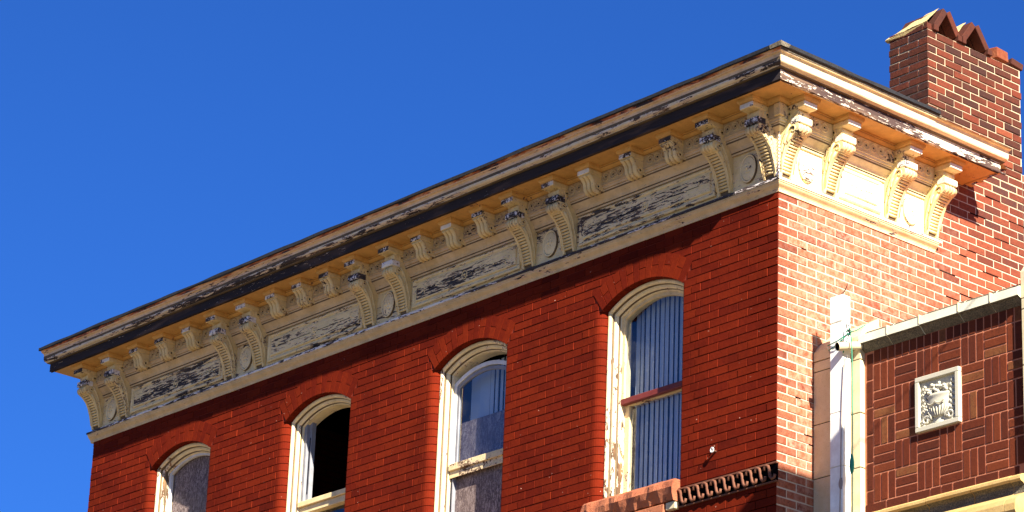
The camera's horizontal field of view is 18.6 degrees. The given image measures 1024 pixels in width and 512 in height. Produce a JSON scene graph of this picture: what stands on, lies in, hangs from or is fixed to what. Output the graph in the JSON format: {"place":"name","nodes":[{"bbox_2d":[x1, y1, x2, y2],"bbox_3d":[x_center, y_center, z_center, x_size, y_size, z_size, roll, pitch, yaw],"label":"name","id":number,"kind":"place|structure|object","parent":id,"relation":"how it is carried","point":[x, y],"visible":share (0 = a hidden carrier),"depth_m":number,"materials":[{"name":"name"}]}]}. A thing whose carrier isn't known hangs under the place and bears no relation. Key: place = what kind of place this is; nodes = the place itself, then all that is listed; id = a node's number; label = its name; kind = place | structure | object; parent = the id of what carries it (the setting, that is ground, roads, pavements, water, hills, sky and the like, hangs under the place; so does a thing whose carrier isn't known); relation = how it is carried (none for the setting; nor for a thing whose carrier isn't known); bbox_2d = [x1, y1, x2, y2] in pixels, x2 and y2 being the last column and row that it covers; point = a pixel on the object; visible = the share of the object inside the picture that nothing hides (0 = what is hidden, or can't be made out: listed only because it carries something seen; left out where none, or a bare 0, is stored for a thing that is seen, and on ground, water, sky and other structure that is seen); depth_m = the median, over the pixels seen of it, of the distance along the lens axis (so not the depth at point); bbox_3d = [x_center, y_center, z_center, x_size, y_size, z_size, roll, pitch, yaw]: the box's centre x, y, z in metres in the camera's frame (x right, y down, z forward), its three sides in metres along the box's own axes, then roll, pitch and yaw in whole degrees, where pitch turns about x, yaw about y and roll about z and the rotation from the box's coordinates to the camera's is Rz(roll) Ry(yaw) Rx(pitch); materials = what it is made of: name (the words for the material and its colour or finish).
{"place":"outdoors","nodes":[
{"label":"outdoors","id":0,"kind":"place"},
{"bbox_2d":[0,0,1023,511],"label":"sky","id":1,"kind":"structure","parent":0,"point":[151,150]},
{"bbox_2d":[39,8,1023,511],"bbox_3d":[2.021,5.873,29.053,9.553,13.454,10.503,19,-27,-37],"label":"brick building","id":2,"kind":"structure","parent":0,"point":[625,308],"depth_m":26.40,"materials":[{"name":"red brick"}]},
{"bbox_2d":[154,443,209,511],"bbox_3d":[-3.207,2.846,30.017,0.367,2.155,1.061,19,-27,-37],"label":"window","id":3,"kind":"structure","parent":2,"relation":"in","point":[182,479],"depth_m":30.47,"materials":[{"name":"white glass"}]},
{"bbox_2d":[286,394,350,511],"bbox_3d":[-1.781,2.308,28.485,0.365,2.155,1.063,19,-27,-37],"label":"window","id":4,"kind":"structure","parent":2,"relation":"in","point":[303,431],"depth_m":28.92,"materials":[{"name":"beige wood"}]},
{"bbox_2d":[434,340,506,511],"bbox_3d":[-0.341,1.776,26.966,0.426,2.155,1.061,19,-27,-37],"label":"window","id":5,"kind":"structure","parent":2,"relation":"in","point":[469,462],"depth_m":27.25,"materials":[{"name":"white wood"}]},
{"bbox_2d":[580,279,683,511],"bbox_3d":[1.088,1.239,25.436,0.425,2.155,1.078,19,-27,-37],"label":"window","id":6,"kind":"structure","parent":2,"relation":"in","point":[618,496],"depth_m":25.67,"materials":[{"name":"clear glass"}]},
{"label":"ground","id":7,"kind":"structure","parent":0,"visible":0},
{"bbox_2d":[830,283,849,511],"bbox_3d":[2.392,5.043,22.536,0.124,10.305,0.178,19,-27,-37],"label":"metal post","id":8,"kind":"object","parent":7,"relation":"on","point":[839,312],"visible":1,"depth_m":24.01,"materials":[{"name":"white metal"}]},
{"bbox_2d":[839,356,846,511],"bbox_3d":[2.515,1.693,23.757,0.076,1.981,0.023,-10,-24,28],"label":"cable","id":9,"kind":"object","parent":8,"relation":"attached to","point":[841,433],"visible":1,"depth_m":23.89,"materials":[{"name":"white plastic"}]},
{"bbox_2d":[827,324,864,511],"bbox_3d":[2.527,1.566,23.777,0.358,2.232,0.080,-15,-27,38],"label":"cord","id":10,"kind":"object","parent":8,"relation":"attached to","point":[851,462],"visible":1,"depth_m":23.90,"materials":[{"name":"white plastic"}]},
{"bbox_2d":[814,267,1023,511],"bbox_3d":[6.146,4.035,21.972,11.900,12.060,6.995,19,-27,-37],"label":"shop building","id":11,"kind":"structure","parent":7,"relation":"on","point":[938,410],"depth_m":23.42,"materials":[{"name":"brick"}]}
]}

